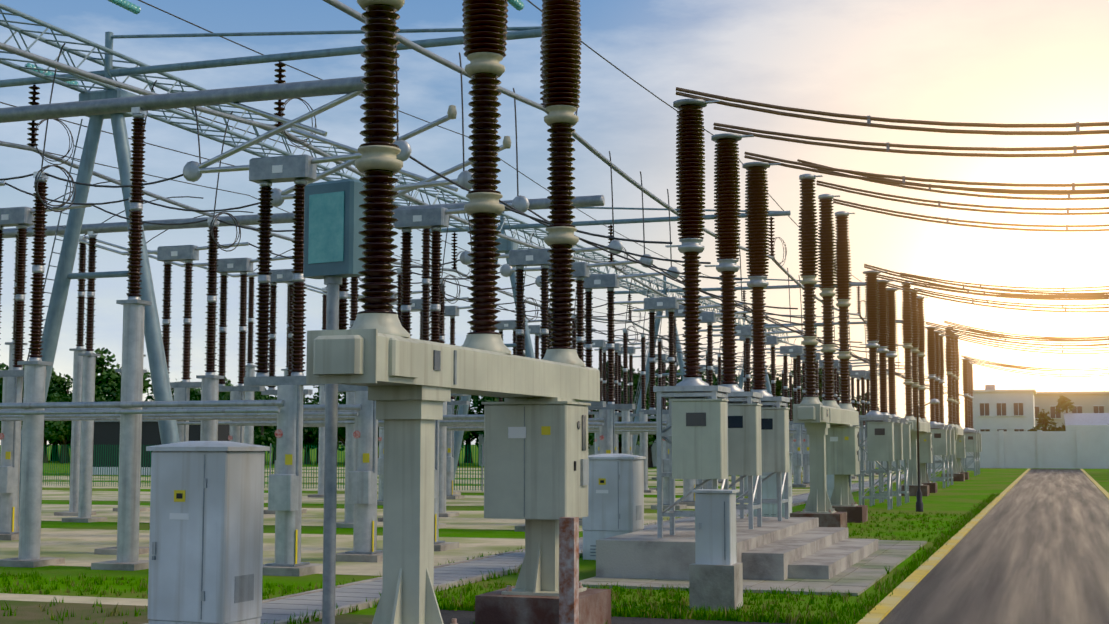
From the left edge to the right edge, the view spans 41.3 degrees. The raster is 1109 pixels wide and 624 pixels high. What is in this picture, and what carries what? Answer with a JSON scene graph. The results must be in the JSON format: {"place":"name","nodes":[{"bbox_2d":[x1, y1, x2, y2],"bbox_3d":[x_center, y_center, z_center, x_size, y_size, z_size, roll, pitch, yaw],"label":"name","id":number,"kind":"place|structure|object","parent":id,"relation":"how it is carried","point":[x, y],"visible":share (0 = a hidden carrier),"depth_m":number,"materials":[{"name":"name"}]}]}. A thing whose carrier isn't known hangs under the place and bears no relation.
{"place":"outdoors","nodes":[
{"label":"outdoors","id":0,"kind":"place"},
{"bbox_2d":[0,593,147,605],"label":"curb","id":1,"kind":"structure","parent":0,"point":[77,599],"depth_m":18.88,"materials":[{"name":"grey concrete"}]},
{"bbox_2d":[0,600,373,623],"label":"dirt","id":2,"kind":"structure","parent":0,"point":[29,612],"depth_m":17.12,"materials":[{"name":"brown soil"}]},
{"bbox_2d":[146,441,269,623],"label":"cabinet","id":3,"kind":"object","parent":2,"relation":"on","point":[206,533],"visible":1,"depth_m":13.99,"materials":[{"name":"grey metal"}]},
{"bbox_2d":[0,445,1108,623],"bbox_3d":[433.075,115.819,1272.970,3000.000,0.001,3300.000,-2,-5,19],"label":"ground","id":4,"kind":"structure","parent":0,"point":[961,497],"depth_m":34.35,"materials":[{"name":"green plant"}]},
{"bbox_2d":[0,379,2,439],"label":"tree","id":5,"kind":"object","parent":4,"relation":"on","point":[1,388],"visible":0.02,"depth_m":155.61,"materials":[{"name":"green plant"}]},
{"bbox_2d":[0,363,8,383],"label":"tree","id":6,"kind":"object","parent":4,"relation":"on","point":[2,365],"visible":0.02,"depth_m":166.24,"materials":[{"name":"green plant"}]},
{"bbox_2d":[0,365,58,432],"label":"tree","id":7,"kind":"object","parent":4,"relation":"on","point":[52,396],"visible":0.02,"depth_m":155.44,"materials":[{"name":"green plant"}]},
{"bbox_2d":[21,380,69,462],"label":"tree","id":8,"kind":"object","parent":4,"relation":"on","point":[45,459],"visible":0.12,"depth_m":155.55,"materials":[{"name":"green plant"}]},
{"bbox_2d":[44,393,71,462],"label":"tree","id":9,"kind":"object","parent":4,"relation":"on","point":[56,431],"visible":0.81,"depth_m":150.56,"materials":[{"name":"green plant"}]},
{"bbox_2d":[47,370,72,460],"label":"tree","id":10,"kind":"object","parent":4,"relation":"on","point":[59,379],"visible":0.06,"depth_m":171.38,"materials":[{"name":"green plant"}]},
{"bbox_2d":[49,384,70,461],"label":"tree","id":11,"kind":"object","parent":4,"relation":"on","point":[70,430],"depth_m":164.14,"materials":[{"name":"green plant"}]},
{"bbox_2d":[50,382,72,461],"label":"tree","id":12,"kind":"object","parent":4,"relation":"on","point":[64,389],"visible":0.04,"depth_m":160.78,"materials":[{"name":"green plant"}]},
{"bbox_2d":[67,385,105,447],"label":"tree","id":13,"kind":"object","parent":4,"relation":"on","point":[97,397],"visible":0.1,"depth_m":152.59,"materials":[{"name":"green plant"}]},
{"bbox_2d":[94,347,121,401],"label":"tree","id":14,"kind":"object","parent":4,"relation":"on","point":[108,376],"visible":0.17,"depth_m":169.73,"materials":[{"name":"green plant"}]},
{"bbox_2d":[101,382,120,401],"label":"tree","id":15,"kind":"object","parent":4,"relation":"on","point":[112,392],"visible":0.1,"depth_m":162.83,"materials":[{"name":"green plant"}]},
{"bbox_2d":[110,386,120,401],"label":"tree","id":16,"kind":"object","parent":4,"relation":"on","point":[118,397],"visible":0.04,"depth_m":146.80,"materials":[{"name":"green plant"}]},
{"bbox_2d":[117,368,151,393],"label":"tree","id":17,"kind":"object","parent":4,"relation":"on","point":[146,384],"visible":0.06,"depth_m":171.19,"materials":[{"name":"green plant"}]},
{"bbox_2d":[145,383,172,400],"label":"tree","id":18,"kind":"object","parent":4,"relation":"on","point":[150,397],"depth_m":167.45,"materials":[{"name":"green plant"}]},
{"bbox_2d":[171,378,193,399],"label":"tree","id":19,"kind":"object","parent":4,"relation":"on","point":[173,390],"depth_m":166.37,"materials":[{"name":"green plant"}]},
{"bbox_2d":[173,388,200,400],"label":"tree","id":20,"kind":"object","parent":4,"relation":"on","point":[192,393],"visible":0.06,"depth_m":154.16,"materials":[{"name":"green plant"}]},
{"bbox_2d":[218,378,232,400],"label":"tree","id":21,"kind":"object","parent":4,"relation":"on","point":[221,394],"visible":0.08,"depth_m":146.78,"materials":[{"name":"green plant"}]},
{"bbox_2d":[222,391,267,434],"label":"tree","id":22,"kind":"object","parent":4,"relation":"on","point":[228,398],"visible":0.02,"depth_m":144.10,"materials":[{"name":"green plant"}]},
{"bbox_2d":[254,391,269,426],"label":"tree","id":23,"kind":"object","parent":4,"relation":"on","point":[257,396],"visible":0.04,"depth_m":158.51,"materials":[{"name":"green plant"}]},
{"bbox_2d":[0,528,524,575],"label":"concrete path","id":24,"kind":"structure","parent":4,"relation":"on","point":[74,547],"depth_m":28.34,"materials":[{"name":"beige concrete"}]},
{"bbox_2d":[43,444,482,491],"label":"fence","id":25,"kind":"object","parent":4,"relation":"on","point":[265,462],"visible":0.19,"depth_m":66.66,"materials":[{"name":"grey"}]},
{"bbox_2d":[253,426,276,464],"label":"tree","id":26,"kind":"object","parent":4,"relation":"on","point":[260,438],"visible":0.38,"depth_m":139.32,"materials":[{"name":"green plant"}]},
{"bbox_2d":[264,395,276,463],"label":"tree","id":27,"kind":"object","parent":4,"relation":"on","point":[269,429],"visible":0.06,"depth_m":147.38,"materials":[{"name":"green plant"}]},
{"bbox_2d":[276,388,311,403],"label":"tree","id":28,"kind":"object","parent":4,"relation":"on","point":[306,400],"depth_m":159.73,"materials":[{"name":"green plant"}]},
{"bbox_2d":[303,399,318,463],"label":"tree","id":29,"kind":"object","parent":4,"relation":"on","point":[313,402],"visible":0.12,"depth_m":143.07,"materials":[{"name":"green plant"}]},
{"bbox_2d":[303,399,339,447],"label":"tree","id":30,"kind":"object","parent":4,"relation":"on","point":[312,437],"visible":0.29,"depth_m":141.03,"materials":[{"name":"green plant"}]},
{"bbox_2d":[304,389,344,450],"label":"tree","id":31,"kind":"object","parent":4,"relation":"on","point":[315,399],"visible":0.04,"depth_m":144.96,"materials":[{"name":"green plant"}]},
{"bbox_2d":[337,392,345,464],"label":"tree","id":32,"kind":"object","parent":4,"relation":"on","point":[341,432],"visible":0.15,"depth_m":136.54,"materials":[{"name":"green plant"}]},
{"bbox_2d":[41,504,681,530],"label":"gravel","id":33,"kind":"structure","parent":4,"relation":"on","point":[465,519],"depth_m":39.33,"materials":[{"name":"beige gravel"}]},
{"bbox_2d":[0,25,741,575],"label":"bay","id":34,"kind":"object","parent":4,"relation":"on","point":[288,409],"visible":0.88,"depth_m":24.29,"materials":[{"name":"metal"}]},
{"bbox_2d":[42,490,747,508],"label":"gravel","id":35,"kind":"structure","parent":4,"relation":"on","point":[472,500],"depth_m":53.68,"materials":[{"name":"beige gravel"}]},
{"bbox_2d":[244,233,876,509],"bbox_3d":[0.143,2.059,50.209,20.857,8.829,7.467,-2,-5,19],"label":"bay","id":36,"kind":"object","parent":35,"relation":"on","point":[672,308],"visible":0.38,"depth_m":49.65,"materials":[{"name":"metal"}]},
{"bbox_2d":[2,151,822,531],"bbox_3d":[-7.403,1.158,40.136,28.657,8.829,7.467,-2,-5,19],"label":"bay","id":37,"kind":"object","parent":4,"relation":"on","point":[82,441],"visible":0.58,"depth_m":38.08,"materials":[{"name":"metal"}]},
{"bbox_2d":[42,482,809,495],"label":"gravel","id":38,"kind":"structure","parent":4,"relation":"on","point":[678,491],"depth_m":67.16,"materials":[{"name":"beige gravel"}]},
{"bbox_2d":[470,268,911,495],"bbox_3d":[5.723,3.052,60.942,17.207,8.761,7.467,-2,-5,19],"label":"bay","id":39,"kind":"object","parent":38,"relation":"on","point":[744,333],"visible":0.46,"depth_m":60.11,"materials":[{"name":"metal"}]},
{"bbox_2d":[42,476,853,486],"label":"gravel","id":40,"kind":"structure","parent":4,"relation":"on","point":[654,483],"depth_m":79.93,"materials":[{"name":"beige gravel"}]},
{"bbox_2d":[576,298,929,486],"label":"bay","id":41,"kind":"object","parent":40,"relation":"on","point":[798,431],"visible":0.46,"depth_m":71.06,"materials":[{"name":"metal"}]},
{"bbox_2d":[0,3,902,530],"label":"gantry line","id":42,"kind":"object","parent":4,"relation":"on","point":[152,335],"visible":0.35,"depth_m":33.21,"materials":[{"name":"metal"}]},
{"bbox_2d":[0,0,903,349],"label":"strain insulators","id":43,"kind":"object","parent":42,"relation":"attached to","point":[134,8],"visible":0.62,"depth_m":35.58,"materials":[{"name":"grey metal"}]},
{"bbox_2d":[454,396,471,465],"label":"tree","id":44,"kind":"object","parent":4,"relation":"on","point":[466,436],"visible":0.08,"depth_m":130.79,"materials":[{"name":"green plant"}]},
{"bbox_2d":[464,395,483,462],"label":"tree","id":45,"kind":"object","parent":4,"relation":"on","point":[469,440],"visible":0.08,"depth_m":151.69,"materials":[{"name":"green plant"}]},
{"bbox_2d":[463,396,495,446],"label":"tree","id":46,"kind":"object","parent":4,"relation":"on","point":[478,405],"visible":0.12,"depth_m":141.31,"materials":[{"name":"green plant"}]},
{"bbox_2d":[476,397,503,437],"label":"tree","id":47,"kind":"object","parent":4,"relation":"on","point":[490,400],"depth_m":132.05,"materials":[{"name":"green plant"}]},
{"bbox_2d":[0,492,999,623],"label":"grass tufts","id":48,"kind":"object","parent":4,"relation":"on","point":[774,616],"visible":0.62,"depth_m":18.94,"materials":[{"name":"green plant"}]},
{"bbox_2d":[144,468,946,623],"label":"cable trench","id":49,"kind":"object","parent":4,"relation":"on","point":[278,610],"visible":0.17,"depth_m":20.30,"materials":[{"name":"concrete"}]},
{"bbox_2d":[264,473,883,480],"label":"gravel","id":50,"kind":"structure","parent":4,"relation":"on","point":[649,477],"depth_m":89.67,"materials":[{"name":"beige gravel"}]},
{"bbox_2d":[633,321,946,479],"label":"bay","id":51,"kind":"object","parent":50,"relation":"on","point":[665,360],"visible":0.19,"depth_m":82.64,"materials":[{"name":"metal"}]},
{"bbox_2d":[264,470,895,475],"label":"gravel","id":52,"kind":"structure","parent":4,"relation":"on","point":[649,473],"depth_m":102.13,"materials":[{"name":"beige gravel"}]},
{"bbox_2d":[699,338,962,475],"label":"bay","id":53,"kind":"object","parent":52,"relation":"on","point":[861,375],"visible":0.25,"depth_m":93.40,"materials":[{"name":"metal"}]},
{"bbox_2d":[268,467,903,472],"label":"gravel","id":54,"kind":"structure","parent":4,"relation":"on","point":[483,469],"depth_m":118.60,"materials":[{"name":"beige gravel"}]},
{"bbox_2d":[588,417,594,445],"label":"tree","id":55,"kind":"object","parent":4,"relation":"on","point":[591,436],"visible":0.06,"depth_m":124.71,"materials":[{"name":"green plant"}]},
{"bbox_2d":[588,362,622,417],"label":"tree","id":56,"kind":"object","parent":4,"relation":"on","point":[607,385],"depth_m":143.51,"materials":[{"name":"green plant"}]},
{"bbox_2d":[582,454,645,559],"bbox_3d":[1.026,3.389,25.743,0.980,1.820,0.780,-2,-5,19],"label":"cabinet","id":57,"kind":"object","parent":4,"relation":"on","point":[616,495],"visible":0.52,"depth_m":25.43,"materials":[{"name":"grey metal"}]},
{"bbox_2d":[439,609,790,623],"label":"apron","id":58,"kind":"object","parent":4,"relation":"on","point":[462,617],"visible":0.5,"depth_m":16.64,"materials":[{"name":"concrete"}]},
{"bbox_2d":[303,179,365,623],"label":"sign pole","id":59,"kind":"object","parent":58,"relation":"on","point":[333,227],"visible":0.92,"depth_m":13.82,"materials":[{"name":"teal metal"}]},
{"bbox_2d":[306,0,610,623],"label":"breaker","id":60,"kind":"object","parent":58,"relation":"on","point":[536,468],"visible":1,"depth_m":14.39,"materials":[{"name":"grey metal"}]},
{"bbox_2d":[559,517,578,623],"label":"marker post","id":61,"kind":"object","parent":58,"relation":"on","point":[568,570],"visible":1,"depth_m":15.02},
{"bbox_2d":[614,380,636,453],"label":"tree","id":62,"kind":"object","parent":4,"relation":"on","point":[620,435],"visible":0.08,"depth_m":126.02,"materials":[{"name":"green plant"}]},
{"bbox_2d":[621,368,668,421],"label":"tree","id":63,"kind":"object","parent":4,"relation":"on","point":[636,377],"visible":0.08,"depth_m":137.54,"materials":[{"name":"green plant"}]},
{"bbox_2d":[636,393,656,467],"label":"tree","id":64,"kind":"object","parent":4,"relation":"on","point":[651,439],"visible":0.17,"depth_m":123.79,"materials":[{"name":"green plant"}]},
{"bbox_2d":[647,384,668,421],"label":"tree","id":65,"kind":"object","parent":4,"relation":"on","point":[667,403],"visible":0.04,"depth_m":136.29,"materials":[{"name":"green plant"}]},
{"bbox_2d":[655,365,681,409],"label":"tree","id":66,"kind":"object","parent":4,"relation":"on","point":[667,378],"depth_m":141.52,"materials":[{"name":"green plant"}]},
{"bbox_2d":[702,372,717,383],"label":"tree","id":67,"kind":"object","parent":4,"relation":"on","point":[714,381],"visible":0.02,"depth_m":130.34,"materials":[{"name":"green plant"}]},
{"bbox_2d":[689,489,742,610],"bbox_3d":[1.966,2.888,17.941,0.550,1.430,0.500,-2,-5,19],"label":"pedestal box","id":68,"kind":"object","parent":4,"relation":"on","point":[715,574],"visible":0.94,"depth_m":17.76,"materials":[{"name":"metal"}]},
{"bbox_2d":[713,375,739,385],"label":"tree","id":69,"kind":"object","parent":4,"relation":"on","point":[716,380],"visible":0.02,"depth_m":122.24,"materials":[{"name":"green plant"}]},
{"bbox_2d":[596,99,877,580],"bbox_3d":[3.409,0.564,25.078,3.300,7.330,7.700,-2,-5,19],"label":"breaker","id":70,"kind":"object","parent":4,"relation":"on","point":[726,428],"visible":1,"depth_m":22.89,"materials":[{"name":"metal"}]},
{"bbox_2d":[579,540,926,595],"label":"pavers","id":71,"kind":"object","parent":4,"relation":"on","point":[859,577],"visible":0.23,"depth_m":21.09,"materials":[{"name":"grey concrete"}]},
{"bbox_2d":[750,365,788,394],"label":"tree","id":72,"kind":"object","parent":4,"relation":"on","point":[778,383],"visible":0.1,"depth_m":131.16,"materials":[{"name":"green plant"}]},
{"bbox_2d":[753,452,792,516],"bbox_3d":[5.463,4.403,37.075,0.980,1.820,0.780,-2,-5,19],"label":"cabinet","id":73,"kind":"object","parent":4,"relation":"on","point":[769,487],"visible":0.19,"depth_m":36.74,"materials":[{"name":"grey metal"}]},
{"bbox_2d":[781,381,801,419],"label":"tree","id":74,"kind":"object","parent":4,"relation":"on","point":[792,395],"visible":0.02,"depth_m":130.08,"materials":[{"name":"green plant"}]},
{"bbox_2d":[792,391,822,402],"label":"tree","id":75,"kind":"object","parent":4,"relation":"on","point":[821,399],"visible":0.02,"depth_m":119.00,"materials":[{"name":"green plant"}]},
{"bbox_2d":[789,368,860,422],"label":"tree","id":76,"kind":"object","parent":4,"relation":"on","point":[820,382],"visible":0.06,"depth_m":126.24,"materials":[{"name":"green plant"}]},
{"bbox_2d":[790,174,867,527],"bbox_3d":[6.747,1.137,36.321,1.150,8.190,7.150,-2,-5,19],"label":"breaker","id":77,"kind":"object","parent":4,"relation":"on","point":[829,422],"visible":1,"depth_m":36.35,"materials":[{"name":"brown ceramic"}]},
{"bbox_2d":[826,475,851,499],"bbox_3d":[9.447,5.505,49.402,0.980,1.820,0.780,-2,-5,19],"label":"cabinet","id":78,"kind":"object","parent":4,"relation":"on","point":[830,482],"visible":0.04,"depth_m":49.09,"materials":[{"name":"grey metal"}]},
{"bbox_2d":[851,393,879,423],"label":"tree","id":79,"kind":"object","parent":4,"relation":"on","point":[855,402],"visible":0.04,"depth_m":137.00,"materials":[{"name":"green plant"}]},
{"bbox_2d":[858,270,910,509],"bbox_3d":[10.692,2.582,47.650,1.145,7.330,6.700,-2,-5,19],"label":"breaker","id":80,"kind":"object","parent":4,"relation":"on","point":[888,436],"visible":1,"depth_m":46.74,"materials":[{"name":"grey"}]},
{"bbox_2d":[676,87,1108,376],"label":"cross conductors","id":81,"kind":"object","parent":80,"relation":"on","point":[1033,295],"visible":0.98,"depth_m":32.65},
{"bbox_2d":[901,281,936,495],"bbox_3d":[14.419,3.153,58.866,1.150,8.190,7.150,-2,-5,19],"label":"breaker","id":82,"kind":"object","parent":4,"relation":"on","point":[913,326],"visible":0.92,"depth_m":58.87,"materials":[{"name":"brown ceramic"}]},
{"bbox_2d":[916,399,939,511],"bbox_3d":[11.022,4.221,43.468,0.770,3.320,0.304,-2,-5,19],"label":"lamp","id":83,"kind":"object","parent":4,"relation":"on","point":[919,505],"visible":1,"depth_m":43.47,"materials":[{"name":"black metal"}]},
{"bbox_2d":[924,326,954,487],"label":"breaker","id":84,"kind":"object","parent":4,"relation":"on","point":[943,439],"visible":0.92,"depth_m":68.43,"materials":[{"name":"grey"}]},
{"bbox_2d":[941,327,968,480],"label":"breaker","id":85,"kind":"object","parent":4,"relation":"on","point":[952,357],"visible":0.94,"depth_m":80.98,"materials":[{"name":"brown ceramic"}]},
{"bbox_2d":[961,359,981,475],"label":"breaker","id":86,"kind":"object","parent":4,"relation":"on","point":[972,435],"visible":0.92,"depth_m":92.62,"materials":[{"name":"grey"}]},
{"bbox_2d":[1028,409,1054,430],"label":"tree","id":87,"kind":"object","parent":4,"relation":"on","point":[1044,419],"visible":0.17,"depth_m":164.93,"materials":[{"name":"green plant"}]},
{"bbox_2d":[1048,395,1075,430],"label":"tree","id":88,"kind":"object","parent":4,"relation":"on","point":[1062,403],"visible":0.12,"depth_m":167.17,"materials":[{"name":"green plant"}]},
{"bbox_2d":[0,0,1108,444],"label":"sky","id":89,"kind":"structure","parent":0,"point":[963,61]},
{"bbox_2d":[92,385,1108,474],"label":"building","id":90,"kind":"structure","parent":0,"point":[1004,421],"depth_m":120.53,"materials":[{"name":"grey"}]},
{"bbox_2d":[879,469,1108,623],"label":"road","id":91,"kind":"structure","parent":0,"point":[1031,546],"depth_m":24.10,"materials":[{"name":"grey asphalt"}]},
{"bbox_2d":[856,469,1108,623],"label":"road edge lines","id":92,"kind":"object","parent":91,"relation":"on","point":[889,603],"visible":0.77,"depth_m":23.14,"materials":[{"name":"yellow paint"}]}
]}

